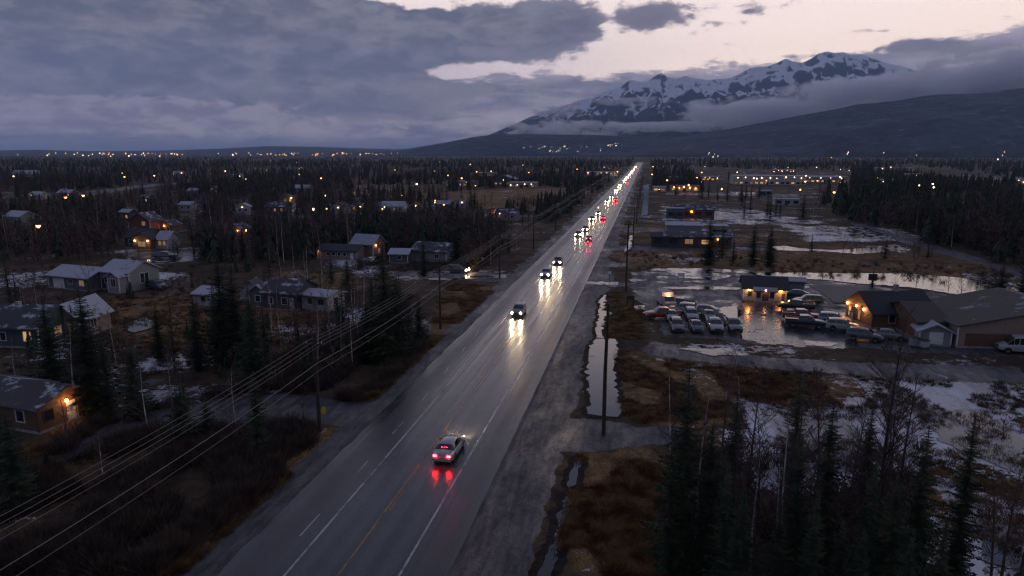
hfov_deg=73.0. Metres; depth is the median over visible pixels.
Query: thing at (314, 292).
house
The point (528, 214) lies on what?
spruce tree
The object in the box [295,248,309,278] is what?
birch tree
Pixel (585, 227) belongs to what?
car
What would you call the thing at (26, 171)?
house
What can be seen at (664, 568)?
spruce tree
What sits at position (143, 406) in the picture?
birch tree
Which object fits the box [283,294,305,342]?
birch tree
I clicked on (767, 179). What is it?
commercial building
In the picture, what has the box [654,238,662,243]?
window
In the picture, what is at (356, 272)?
birch tree
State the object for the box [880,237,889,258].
spruce tree
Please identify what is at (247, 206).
house
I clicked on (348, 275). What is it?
spruce tree
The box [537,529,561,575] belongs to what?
puddle
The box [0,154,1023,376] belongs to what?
distant spruce woods
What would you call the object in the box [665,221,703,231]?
commercial building
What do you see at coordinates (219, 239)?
birch tree
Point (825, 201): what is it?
spruce tree
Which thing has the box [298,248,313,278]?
birch tree
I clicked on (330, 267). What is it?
spruce tree
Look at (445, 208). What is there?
spruce tree
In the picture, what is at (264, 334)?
spruce tree
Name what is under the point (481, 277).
puddle
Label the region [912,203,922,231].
birch tree
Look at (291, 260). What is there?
birch tree
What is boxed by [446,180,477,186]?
commercial building
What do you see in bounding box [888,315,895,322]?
window
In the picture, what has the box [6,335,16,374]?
birch tree
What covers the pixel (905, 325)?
birch tree
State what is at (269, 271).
spruce tree
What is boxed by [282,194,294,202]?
house
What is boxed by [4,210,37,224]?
house
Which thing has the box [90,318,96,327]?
window
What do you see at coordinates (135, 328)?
puddle
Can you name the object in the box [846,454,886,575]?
spruce tree
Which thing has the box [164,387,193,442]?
spruce tree
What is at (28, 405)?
house
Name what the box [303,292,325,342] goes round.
birch tree
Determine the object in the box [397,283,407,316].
spruce tree
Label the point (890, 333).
car
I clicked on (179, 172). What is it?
house
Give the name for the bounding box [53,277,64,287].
garage door
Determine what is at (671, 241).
window
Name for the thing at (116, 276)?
house
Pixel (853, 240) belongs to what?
birch tree
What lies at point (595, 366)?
puddle
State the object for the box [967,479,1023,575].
birch tree
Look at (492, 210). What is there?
house
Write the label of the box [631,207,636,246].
utility pole
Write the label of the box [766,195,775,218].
spruce tree
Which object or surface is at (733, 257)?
spruce tree
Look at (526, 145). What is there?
hills
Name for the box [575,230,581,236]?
car
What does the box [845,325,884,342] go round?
car
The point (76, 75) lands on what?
sky
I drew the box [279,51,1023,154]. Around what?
mountains
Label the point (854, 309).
door
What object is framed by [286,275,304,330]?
birch tree
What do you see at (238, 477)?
brush
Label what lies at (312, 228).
birch tree
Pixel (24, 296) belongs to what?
birch tree
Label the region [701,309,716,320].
car
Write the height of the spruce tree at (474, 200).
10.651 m
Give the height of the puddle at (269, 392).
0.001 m
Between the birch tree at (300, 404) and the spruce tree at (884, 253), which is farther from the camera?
the spruce tree at (884, 253)
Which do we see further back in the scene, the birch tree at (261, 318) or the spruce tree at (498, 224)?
the spruce tree at (498, 224)
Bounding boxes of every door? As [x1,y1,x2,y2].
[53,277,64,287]
[66,399,76,420]
[101,278,105,287]
[313,298,317,309]
[662,239,667,246]
[693,239,698,246]
[762,292,768,300]
[853,307,856,319]
[929,332,943,344]
[964,333,1012,346]
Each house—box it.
[0,301,65,348]
[0,374,92,434]
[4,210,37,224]
[12,170,43,177]
[28,191,50,199]
[43,258,161,293]
[56,189,78,197]
[59,293,114,339]
[118,209,137,220]
[122,228,181,249]
[126,211,164,228]
[139,194,153,203]
[159,219,183,232]
[171,171,186,176]
[177,201,197,210]
[189,285,228,306]
[225,222,251,237]
[236,202,251,213]
[239,277,263,300]
[245,277,319,310]
[265,202,292,213]
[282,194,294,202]
[295,185,312,191]
[298,288,346,311]
[315,243,366,260]
[329,201,351,213]
[349,233,386,257]
[351,203,364,211]
[352,188,368,195]
[381,201,408,212]
[387,248,412,263]
[409,201,421,210]
[411,241,453,262]
[434,200,454,210]
[454,198,465,208]
[485,207,496,217]
[495,208,520,220]
[739,275,789,302]
[763,275,807,289]
[842,284,930,328]
[890,287,1023,348]
[910,319,956,346]
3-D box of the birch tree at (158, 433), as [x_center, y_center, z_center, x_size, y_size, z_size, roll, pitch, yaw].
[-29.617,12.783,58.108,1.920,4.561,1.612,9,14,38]
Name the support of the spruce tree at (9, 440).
on the ground at (510, 525)
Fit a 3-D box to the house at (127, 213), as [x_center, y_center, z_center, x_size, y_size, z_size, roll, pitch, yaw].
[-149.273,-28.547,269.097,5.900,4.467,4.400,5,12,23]
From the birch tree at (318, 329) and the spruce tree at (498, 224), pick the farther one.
the spruce tree at (498, 224)
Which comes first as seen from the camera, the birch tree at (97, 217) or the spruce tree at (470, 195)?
the birch tree at (97, 217)
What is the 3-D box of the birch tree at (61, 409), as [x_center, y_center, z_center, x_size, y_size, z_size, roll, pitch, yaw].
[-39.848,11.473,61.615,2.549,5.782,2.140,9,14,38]
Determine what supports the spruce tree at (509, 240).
on the ground at (510, 525)
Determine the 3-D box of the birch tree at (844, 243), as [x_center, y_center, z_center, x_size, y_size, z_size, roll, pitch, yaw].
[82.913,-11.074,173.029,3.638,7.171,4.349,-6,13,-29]
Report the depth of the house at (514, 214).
267.94 m
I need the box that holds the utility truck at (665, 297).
[655,288,676,306]
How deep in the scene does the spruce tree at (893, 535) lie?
38.50 m
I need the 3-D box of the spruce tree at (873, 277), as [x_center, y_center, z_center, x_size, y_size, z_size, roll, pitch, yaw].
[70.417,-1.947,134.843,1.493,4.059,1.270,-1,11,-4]
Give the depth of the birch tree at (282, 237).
166.02 m
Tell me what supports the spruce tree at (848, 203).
on the ground at (510, 525)
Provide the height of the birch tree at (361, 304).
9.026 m
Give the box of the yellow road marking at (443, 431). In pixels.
[337,174,631,575]
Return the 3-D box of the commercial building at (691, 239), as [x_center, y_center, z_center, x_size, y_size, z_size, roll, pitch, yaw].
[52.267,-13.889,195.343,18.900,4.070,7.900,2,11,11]
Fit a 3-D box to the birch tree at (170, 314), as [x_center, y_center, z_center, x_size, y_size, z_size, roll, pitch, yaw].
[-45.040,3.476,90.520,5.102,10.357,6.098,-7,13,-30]
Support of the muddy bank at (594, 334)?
on the ground at (510, 525)
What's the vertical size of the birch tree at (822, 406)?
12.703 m
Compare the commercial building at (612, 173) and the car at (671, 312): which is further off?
the commercial building at (612, 173)
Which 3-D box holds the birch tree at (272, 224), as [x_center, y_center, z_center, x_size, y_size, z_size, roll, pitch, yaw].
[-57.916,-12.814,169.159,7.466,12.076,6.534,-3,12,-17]
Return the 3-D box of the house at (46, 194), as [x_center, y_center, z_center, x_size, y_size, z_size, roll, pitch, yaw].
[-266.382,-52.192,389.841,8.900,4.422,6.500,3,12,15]
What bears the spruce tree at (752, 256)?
on the ground at (510, 525)
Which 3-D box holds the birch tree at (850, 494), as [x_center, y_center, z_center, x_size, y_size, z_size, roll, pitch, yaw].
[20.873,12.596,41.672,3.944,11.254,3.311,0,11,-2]
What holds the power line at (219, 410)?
attached to the utility pole at (317, 383)
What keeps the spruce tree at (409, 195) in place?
on the ground at (510, 525)
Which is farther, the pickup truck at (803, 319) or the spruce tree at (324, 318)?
the pickup truck at (803, 319)
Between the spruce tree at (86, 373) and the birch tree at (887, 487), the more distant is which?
the spruce tree at (86, 373)
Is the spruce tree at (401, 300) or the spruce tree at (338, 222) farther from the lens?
the spruce tree at (338, 222)
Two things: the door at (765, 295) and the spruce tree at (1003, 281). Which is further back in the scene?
the door at (765, 295)
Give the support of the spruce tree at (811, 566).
on the ground at (510, 525)
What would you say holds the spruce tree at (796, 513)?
on the ground at (510, 525)
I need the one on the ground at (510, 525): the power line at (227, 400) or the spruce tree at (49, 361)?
the spruce tree at (49, 361)
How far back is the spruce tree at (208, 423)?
63.42 m
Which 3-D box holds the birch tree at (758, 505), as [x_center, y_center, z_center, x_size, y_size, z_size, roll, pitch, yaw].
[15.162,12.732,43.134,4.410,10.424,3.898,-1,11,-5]
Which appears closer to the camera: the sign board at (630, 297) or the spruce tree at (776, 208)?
the sign board at (630, 297)
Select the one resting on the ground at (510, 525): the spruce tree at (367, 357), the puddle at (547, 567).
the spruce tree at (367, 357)
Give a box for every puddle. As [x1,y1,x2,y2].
[126,315,153,331]
[142,256,199,264]
[148,358,191,366]
[212,384,280,396]
[418,274,505,279]
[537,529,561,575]
[556,494,573,526]
[567,459,581,486]
[580,281,618,284]
[584,338,621,416]
[595,295,612,337]
[622,499,651,518]
[624,235,632,250]
[641,184,648,214]
[650,268,748,272]
[662,286,739,289]
[667,270,732,279]
[679,348,745,355]
[698,212,759,219]
[719,306,742,316]
[731,192,755,193]
[749,272,1020,293]
[771,223,822,231]
[774,246,884,253]
[775,416,874,472]
[804,340,836,345]
[833,226,884,237]
[878,244,910,252]
[929,409,1023,475]
[971,511,1023,568]
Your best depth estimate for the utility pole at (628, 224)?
130.41 m
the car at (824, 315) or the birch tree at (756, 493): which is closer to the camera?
the birch tree at (756, 493)
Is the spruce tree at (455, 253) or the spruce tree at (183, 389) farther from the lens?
the spruce tree at (455, 253)
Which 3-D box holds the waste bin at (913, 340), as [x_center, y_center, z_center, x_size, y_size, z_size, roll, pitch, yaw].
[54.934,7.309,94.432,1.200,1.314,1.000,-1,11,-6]
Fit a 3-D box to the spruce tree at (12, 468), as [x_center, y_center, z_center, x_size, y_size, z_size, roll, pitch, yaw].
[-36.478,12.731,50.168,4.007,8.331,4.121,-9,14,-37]
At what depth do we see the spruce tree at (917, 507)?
39.99 m
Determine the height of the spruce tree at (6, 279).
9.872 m
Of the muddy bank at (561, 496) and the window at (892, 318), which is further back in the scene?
the window at (892, 318)
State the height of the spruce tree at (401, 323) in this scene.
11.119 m
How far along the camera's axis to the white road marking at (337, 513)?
60.19 m
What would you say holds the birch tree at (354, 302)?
on the ground at (510, 525)
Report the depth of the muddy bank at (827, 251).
186.64 m
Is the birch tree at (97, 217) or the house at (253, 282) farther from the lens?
the birch tree at (97, 217)
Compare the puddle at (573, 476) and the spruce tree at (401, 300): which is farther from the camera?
the spruce tree at (401, 300)
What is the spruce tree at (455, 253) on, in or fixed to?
on the ground at (510, 525)
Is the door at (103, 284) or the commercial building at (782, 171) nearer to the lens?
the door at (103, 284)
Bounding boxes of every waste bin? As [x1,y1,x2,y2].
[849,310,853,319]
[908,336,920,346]
[919,339,929,347]
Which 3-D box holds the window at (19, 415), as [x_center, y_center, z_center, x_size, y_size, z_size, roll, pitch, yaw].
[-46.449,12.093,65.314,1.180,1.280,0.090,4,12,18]
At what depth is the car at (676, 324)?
101.81 m
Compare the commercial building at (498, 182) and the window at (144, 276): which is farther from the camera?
the commercial building at (498, 182)
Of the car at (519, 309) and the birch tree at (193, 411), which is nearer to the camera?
the birch tree at (193, 411)
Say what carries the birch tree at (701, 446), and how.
on the ground at (510, 525)
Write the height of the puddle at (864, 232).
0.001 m
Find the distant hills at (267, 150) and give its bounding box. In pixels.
[0,146,394,154]
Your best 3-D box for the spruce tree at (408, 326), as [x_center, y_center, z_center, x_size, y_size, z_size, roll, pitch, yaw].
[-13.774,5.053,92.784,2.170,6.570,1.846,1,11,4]
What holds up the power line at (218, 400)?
attached to the utility pole at (317, 383)
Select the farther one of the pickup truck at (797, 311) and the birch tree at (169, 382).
the pickup truck at (797, 311)
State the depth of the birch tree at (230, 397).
65.00 m
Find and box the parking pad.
[809,285,867,301]
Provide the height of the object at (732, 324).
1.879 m
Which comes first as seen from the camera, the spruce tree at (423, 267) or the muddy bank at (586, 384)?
the muddy bank at (586, 384)
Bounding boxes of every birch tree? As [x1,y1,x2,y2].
[0,212,10,250]
[1,213,19,250]
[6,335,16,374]
[9,267,36,300]
[15,284,31,303]
[21,271,43,303]
[30,279,40,303]
[49,315,67,358]
[51,387,78,443]
[56,323,80,416]
[62,205,83,231]
[74,260,100,296]
[79,303,111,345]
[85,431,110,475]
[92,204,104,239]
[95,303,124,371]
[109,393,141,432]
[125,363,154,425]
[149,275,185,351]
[149,416,169,460]
[163,355,173,417]
[164,381,179,435]
[184,392,205,434]
[206,224,224,260]
[213,365,244,426]
[235,219,255,258]
[253,305,268,342]
[257,283,291,349]
[261,211,283,241]
[261,275,283,331]
[264,232,273,276]
[267,216,290,250]
[268,214,296,253]
[270,239,285,276]
[272,216,295,260]
[281,238,308,275]
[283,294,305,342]
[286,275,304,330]
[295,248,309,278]
[295,320,330,370]
[296,385,306,413]
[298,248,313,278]
[299,274,349,335]
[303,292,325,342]
[304,210,316,253]
[305,300,344,353]
[307,299,330,358]
[311,310,351,356]
[312,225,326,288]
[315,257,323,287]
[316,293,337,348]
[324,308,362,361]
[328,296,350,347]
[332,292,376,341]
[338,301,372,354]
[340,204,354,240]
[340,208,352,243]
[340,256,366,292]
[342,278,359,314]
[346,282,363,325]
[353,291,360,332]
[355,260,368,307]
[360,249,376,284]
[394,254,402,288]
[650,367,690,497]
[658,400,730,556]
[677,389,726,565]
[701,343,750,483]
[712,424,758,545]
[723,362,778,509]
[726,375,752,433]
[732,414,789,569]
[736,405,758,504]
[745,451,768,570]
[749,414,823,536]
[757,450,807,545]
[765,372,824,554]
[785,366,842,504]
[787,422,847,575]
[807,431,865,574]
[831,405,877,530]
[838,230,851,257]
[839,303,946,543]
[843,230,858,254]
[848,388,882,485]
[857,392,919,545]
[863,372,927,530]
[870,372,937,515]
[879,389,911,495]
[911,227,925,253]
[911,265,922,289]
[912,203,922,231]
[942,213,961,246]
[944,275,951,295]
[954,276,965,293]
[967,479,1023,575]
[980,453,1023,575]
[1000,472,1023,575]
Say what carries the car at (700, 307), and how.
on the ground at (510, 525)
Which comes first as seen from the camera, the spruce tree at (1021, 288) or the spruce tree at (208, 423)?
the spruce tree at (208, 423)
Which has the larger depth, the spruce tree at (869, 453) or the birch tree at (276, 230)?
the birch tree at (276, 230)
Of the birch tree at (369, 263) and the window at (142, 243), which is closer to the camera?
the birch tree at (369, 263)
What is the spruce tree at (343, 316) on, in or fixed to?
on the ground at (510, 525)
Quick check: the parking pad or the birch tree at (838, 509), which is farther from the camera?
the parking pad
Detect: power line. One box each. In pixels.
[0,174,614,570]
[0,178,602,523]
[1,168,621,530]
[1,171,615,538]
[1,178,601,515]
[17,170,621,575]
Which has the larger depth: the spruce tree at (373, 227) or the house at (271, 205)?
the house at (271, 205)
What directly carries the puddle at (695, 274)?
on the ground at (510, 525)
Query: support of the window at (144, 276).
in the house at (116, 276)
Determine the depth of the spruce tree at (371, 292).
87.97 m
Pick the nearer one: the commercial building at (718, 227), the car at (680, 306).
the car at (680, 306)
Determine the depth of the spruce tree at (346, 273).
133.97 m
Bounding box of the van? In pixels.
[994,334,1023,352]
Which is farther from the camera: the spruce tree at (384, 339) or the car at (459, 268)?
the car at (459, 268)
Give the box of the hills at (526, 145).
[332,134,678,155]
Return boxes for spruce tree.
[0,248,18,303]
[0,407,30,475]
[0,412,43,515]
[10,270,22,300]
[24,294,70,380]
[55,289,124,418]
[58,303,83,383]
[59,284,67,302]
[90,325,121,415]
[113,341,158,421]
[148,304,169,358]
[161,374,206,443]
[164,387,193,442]
[179,373,192,414]
[181,294,213,371]
[192,395,223,435]
[199,194,210,214]
[201,255,229,363]
[202,199,211,222]
[205,286,218,349]
[208,269,264,369]
[231,286,274,384]
[241,371,273,453]
[257,305,272,357]
[263,236,272,276]
[296,336,314,390]
[321,309,329,349]
[323,254,337,284]
[326,282,357,350]
[336,212,340,234]
[337,257,353,285]
[338,262,362,299]
[352,302,381,364]
[360,245,412,364]
[365,276,379,346]
[369,217,376,233]
[389,278,419,357]
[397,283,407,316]
[405,305,417,342]
[407,187,414,203]
[411,294,429,342]
[416,240,430,276]
[442,200,453,223]
[447,223,466,264]
[466,185,474,207]
[471,191,477,208]
[494,214,500,239]
[505,225,512,251]
[525,211,530,224]
[542,200,548,222]
[639,368,717,573]
[649,428,682,575]
[681,423,728,575]
[697,218,720,264]
[702,462,736,575]
[712,487,761,575]
[714,187,720,200]
[714,226,727,256]
[715,391,749,522]
[730,236,737,262]
[738,186,745,201]
[742,193,747,215]
[744,221,761,264]
[761,229,777,265]
[763,192,771,215]
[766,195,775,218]
[768,431,811,575]
[772,198,779,216]
[776,373,808,487]
[778,198,782,216]
[795,489,828,575]
[797,194,808,216]
[799,398,851,575]
[807,235,814,251]
[821,185,828,204]
[843,409,887,522]
[846,189,850,211]
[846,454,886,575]
[869,473,918,575]
[870,271,875,287]
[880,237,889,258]
[896,425,945,575]
[896,527,919,575]
[921,190,939,228]
[924,237,933,257]
[924,520,955,575]
[926,198,952,243]
[936,411,983,575]
[988,263,1013,289]
[1013,264,1023,292]
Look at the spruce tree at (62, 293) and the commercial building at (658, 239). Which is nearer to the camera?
the spruce tree at (62, 293)
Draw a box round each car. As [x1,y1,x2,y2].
[145,279,167,290]
[365,256,381,264]
[432,434,464,461]
[447,264,469,273]
[511,302,526,316]
[541,267,551,277]
[553,255,562,264]
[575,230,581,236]
[582,225,588,230]
[585,235,591,240]
[665,309,678,320]
[668,301,697,311]
[669,316,684,331]
[684,306,699,320]
[688,319,703,331]
[697,304,719,313]
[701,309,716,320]
[787,289,809,297]
[795,293,823,305]
[817,310,851,321]
[825,316,859,329]
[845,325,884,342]
[871,328,908,340]
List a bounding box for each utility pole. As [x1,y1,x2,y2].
[305,333,322,431]
[433,265,443,328]
[499,233,502,278]
[530,214,534,249]
[553,204,557,230]
[601,304,609,435]
[623,220,632,291]
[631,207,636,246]
[635,194,639,222]
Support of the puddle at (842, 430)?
on the ground at (510, 525)
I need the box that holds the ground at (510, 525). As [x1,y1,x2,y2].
[0,155,1023,575]
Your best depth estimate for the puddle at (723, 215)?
285.34 m
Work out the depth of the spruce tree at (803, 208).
278.89 m
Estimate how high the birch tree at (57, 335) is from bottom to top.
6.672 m
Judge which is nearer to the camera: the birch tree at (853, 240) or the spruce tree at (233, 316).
the spruce tree at (233, 316)
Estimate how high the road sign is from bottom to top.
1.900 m
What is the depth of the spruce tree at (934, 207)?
222.01 m
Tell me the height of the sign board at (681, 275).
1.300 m
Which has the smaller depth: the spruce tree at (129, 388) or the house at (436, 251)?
the spruce tree at (129, 388)
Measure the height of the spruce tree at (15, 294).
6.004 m
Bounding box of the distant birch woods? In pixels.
[0,154,1023,575]
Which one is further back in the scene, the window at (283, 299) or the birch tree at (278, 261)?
the birch tree at (278, 261)
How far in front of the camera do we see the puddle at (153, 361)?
87.01 m
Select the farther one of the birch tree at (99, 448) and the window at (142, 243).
the window at (142, 243)
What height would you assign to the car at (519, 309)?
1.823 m
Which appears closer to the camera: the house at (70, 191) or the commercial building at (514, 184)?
the house at (70, 191)
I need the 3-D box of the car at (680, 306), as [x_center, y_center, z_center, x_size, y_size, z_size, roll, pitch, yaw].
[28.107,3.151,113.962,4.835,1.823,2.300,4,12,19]
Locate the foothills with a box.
[577,88,1023,157]
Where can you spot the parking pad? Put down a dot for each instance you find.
(834, 293)
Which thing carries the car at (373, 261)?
on the ground at (510, 525)
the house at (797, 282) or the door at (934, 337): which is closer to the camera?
the door at (934, 337)
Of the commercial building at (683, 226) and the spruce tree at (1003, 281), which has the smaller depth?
the spruce tree at (1003, 281)
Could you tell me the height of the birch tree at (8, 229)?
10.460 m
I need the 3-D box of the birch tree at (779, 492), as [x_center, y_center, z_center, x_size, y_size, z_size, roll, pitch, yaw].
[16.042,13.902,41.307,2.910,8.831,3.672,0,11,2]
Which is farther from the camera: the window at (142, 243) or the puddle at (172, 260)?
the window at (142, 243)
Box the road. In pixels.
[217,163,641,575]
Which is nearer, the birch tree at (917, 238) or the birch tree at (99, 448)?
the birch tree at (99, 448)
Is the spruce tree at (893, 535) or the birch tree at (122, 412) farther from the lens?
the birch tree at (122, 412)
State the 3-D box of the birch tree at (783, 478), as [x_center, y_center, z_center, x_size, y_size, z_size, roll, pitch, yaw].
[16.063,12.845,41.015,4.783,11.018,3.789,-8,14,-35]
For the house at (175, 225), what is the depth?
226.04 m
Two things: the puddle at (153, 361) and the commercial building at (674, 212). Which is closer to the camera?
the puddle at (153, 361)
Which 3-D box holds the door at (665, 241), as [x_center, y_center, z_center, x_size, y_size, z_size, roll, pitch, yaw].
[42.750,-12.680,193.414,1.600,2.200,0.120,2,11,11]
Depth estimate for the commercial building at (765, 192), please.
421.44 m
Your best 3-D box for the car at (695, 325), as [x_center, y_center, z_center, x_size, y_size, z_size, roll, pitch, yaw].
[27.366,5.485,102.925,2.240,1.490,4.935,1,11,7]
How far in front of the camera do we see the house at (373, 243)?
175.11 m
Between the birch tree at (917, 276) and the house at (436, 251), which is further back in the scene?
the house at (436, 251)
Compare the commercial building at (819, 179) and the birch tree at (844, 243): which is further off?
the commercial building at (819, 179)
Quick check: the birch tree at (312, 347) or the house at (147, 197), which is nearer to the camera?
the birch tree at (312, 347)
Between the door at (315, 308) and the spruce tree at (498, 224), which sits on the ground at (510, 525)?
the spruce tree at (498, 224)
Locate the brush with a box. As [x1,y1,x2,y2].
[0,219,1023,575]
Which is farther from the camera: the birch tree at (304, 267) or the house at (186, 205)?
the house at (186, 205)
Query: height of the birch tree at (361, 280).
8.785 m
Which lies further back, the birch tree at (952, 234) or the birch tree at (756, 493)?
the birch tree at (952, 234)
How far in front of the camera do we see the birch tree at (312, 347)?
79.81 m
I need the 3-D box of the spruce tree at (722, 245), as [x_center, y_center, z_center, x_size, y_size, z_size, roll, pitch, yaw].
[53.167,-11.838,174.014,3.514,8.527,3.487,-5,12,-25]
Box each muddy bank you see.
[119,314,162,332]
[528,525,569,575]
[547,489,579,527]
[560,455,588,490]
[580,337,626,418]
[591,294,617,338]
[751,272,988,294]
[773,245,886,253]
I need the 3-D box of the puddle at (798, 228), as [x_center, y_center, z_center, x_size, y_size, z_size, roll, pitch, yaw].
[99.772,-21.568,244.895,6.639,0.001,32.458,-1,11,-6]
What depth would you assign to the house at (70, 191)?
404.61 m
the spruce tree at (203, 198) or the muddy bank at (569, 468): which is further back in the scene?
the spruce tree at (203, 198)
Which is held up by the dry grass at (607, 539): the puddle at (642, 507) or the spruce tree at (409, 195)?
the puddle at (642, 507)
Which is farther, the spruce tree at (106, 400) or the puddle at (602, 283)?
the puddle at (602, 283)
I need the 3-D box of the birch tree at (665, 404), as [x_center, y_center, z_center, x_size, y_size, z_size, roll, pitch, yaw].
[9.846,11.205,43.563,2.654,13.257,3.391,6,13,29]
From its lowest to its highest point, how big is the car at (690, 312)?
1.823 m
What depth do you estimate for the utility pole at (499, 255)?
144.30 m
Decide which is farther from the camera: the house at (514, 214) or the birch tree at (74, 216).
the house at (514, 214)
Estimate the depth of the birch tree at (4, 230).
185.36 m
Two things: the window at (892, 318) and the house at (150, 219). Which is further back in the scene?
the house at (150, 219)
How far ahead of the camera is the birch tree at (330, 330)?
87.25 m
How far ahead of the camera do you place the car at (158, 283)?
133.10 m
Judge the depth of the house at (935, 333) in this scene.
94.60 m
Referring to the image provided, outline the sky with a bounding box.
[0,0,1023,150]
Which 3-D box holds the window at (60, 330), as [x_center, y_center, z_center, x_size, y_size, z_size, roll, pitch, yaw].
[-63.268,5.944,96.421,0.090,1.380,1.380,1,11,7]
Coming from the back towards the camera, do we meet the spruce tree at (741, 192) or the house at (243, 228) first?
the spruce tree at (741, 192)
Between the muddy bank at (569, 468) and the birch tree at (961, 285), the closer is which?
the muddy bank at (569, 468)
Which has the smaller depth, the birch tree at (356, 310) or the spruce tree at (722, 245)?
the birch tree at (356, 310)
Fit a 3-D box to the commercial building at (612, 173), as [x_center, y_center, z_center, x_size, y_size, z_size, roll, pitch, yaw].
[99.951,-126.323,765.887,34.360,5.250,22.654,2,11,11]
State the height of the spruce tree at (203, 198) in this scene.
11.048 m
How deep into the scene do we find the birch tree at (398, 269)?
133.17 m
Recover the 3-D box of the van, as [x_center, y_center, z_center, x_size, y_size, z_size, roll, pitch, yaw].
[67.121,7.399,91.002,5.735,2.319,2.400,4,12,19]
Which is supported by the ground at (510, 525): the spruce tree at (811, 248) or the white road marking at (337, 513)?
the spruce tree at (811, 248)
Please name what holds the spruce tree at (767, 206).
on the ground at (510, 525)
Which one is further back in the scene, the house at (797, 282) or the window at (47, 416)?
the house at (797, 282)
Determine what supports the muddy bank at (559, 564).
on the ground at (510, 525)
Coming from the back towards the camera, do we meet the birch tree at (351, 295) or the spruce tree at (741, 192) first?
the spruce tree at (741, 192)
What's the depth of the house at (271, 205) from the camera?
299.03 m
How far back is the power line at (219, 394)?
47.92 m
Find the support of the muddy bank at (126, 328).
on the ground at (510, 525)
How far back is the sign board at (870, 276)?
135.96 m
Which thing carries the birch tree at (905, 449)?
on the ground at (510, 525)
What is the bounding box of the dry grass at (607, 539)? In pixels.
[3,281,1023,575]
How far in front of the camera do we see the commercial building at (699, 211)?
280.65 m
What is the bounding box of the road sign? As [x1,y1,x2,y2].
[321,406,325,424]
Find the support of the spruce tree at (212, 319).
on the ground at (510, 525)
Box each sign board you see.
[627,296,634,305]
[678,273,684,278]
[868,274,877,286]
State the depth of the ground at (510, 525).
94.92 m
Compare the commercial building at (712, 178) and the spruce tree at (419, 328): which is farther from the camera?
the commercial building at (712, 178)
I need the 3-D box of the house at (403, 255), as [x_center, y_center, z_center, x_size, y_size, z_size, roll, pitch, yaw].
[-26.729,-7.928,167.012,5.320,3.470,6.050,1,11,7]
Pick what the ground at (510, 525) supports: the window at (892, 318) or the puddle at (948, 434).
the puddle at (948, 434)
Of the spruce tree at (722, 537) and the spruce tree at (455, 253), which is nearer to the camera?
the spruce tree at (722, 537)
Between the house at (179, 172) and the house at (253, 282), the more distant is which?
the house at (179, 172)
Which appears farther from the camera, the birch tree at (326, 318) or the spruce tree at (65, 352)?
the birch tree at (326, 318)
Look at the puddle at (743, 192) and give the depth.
456.04 m
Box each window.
[0,332,6,340]
[14,410,25,422]
[22,331,31,341]
[42,407,54,422]
[54,325,61,336]
[78,280,84,286]
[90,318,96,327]
[110,278,115,287]
[137,241,145,246]
[139,271,148,282]
[255,295,260,301]
[281,297,287,304]
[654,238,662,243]
[669,239,677,243]
[685,239,694,243]
[857,309,861,320]
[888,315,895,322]
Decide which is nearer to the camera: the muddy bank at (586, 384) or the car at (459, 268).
the muddy bank at (586, 384)
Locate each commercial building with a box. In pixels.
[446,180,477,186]
[471,172,497,175]
[494,175,517,185]
[508,181,537,187]
[586,171,617,176]
[650,232,681,246]
[652,186,666,191]
[663,231,733,247]
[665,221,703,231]
[666,207,684,217]
[670,185,699,191]
[670,204,715,217]
[701,176,719,180]
[712,224,728,231]
[729,175,805,184]
[755,190,772,195]
[770,169,795,174]
[772,198,800,205]
[806,176,846,182]
[874,167,913,171]
[1016,178,1023,183]
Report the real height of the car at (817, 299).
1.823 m
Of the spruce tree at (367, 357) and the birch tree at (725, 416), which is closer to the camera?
the birch tree at (725, 416)
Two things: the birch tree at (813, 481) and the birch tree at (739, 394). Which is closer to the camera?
the birch tree at (813, 481)
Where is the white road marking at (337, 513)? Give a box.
[283,164,640,575]
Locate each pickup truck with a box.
[151,251,176,258]
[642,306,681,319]
[661,297,696,305]
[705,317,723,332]
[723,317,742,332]
[777,298,815,310]
[781,308,817,318]
[784,314,825,328]
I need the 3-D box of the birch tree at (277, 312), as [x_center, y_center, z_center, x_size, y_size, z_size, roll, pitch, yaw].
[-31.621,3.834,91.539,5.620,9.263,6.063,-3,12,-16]
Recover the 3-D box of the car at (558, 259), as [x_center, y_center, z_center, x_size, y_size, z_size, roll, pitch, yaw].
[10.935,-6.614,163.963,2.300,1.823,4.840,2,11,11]
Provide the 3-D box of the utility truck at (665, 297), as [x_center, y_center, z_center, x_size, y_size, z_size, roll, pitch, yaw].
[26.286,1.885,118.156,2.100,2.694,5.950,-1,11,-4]

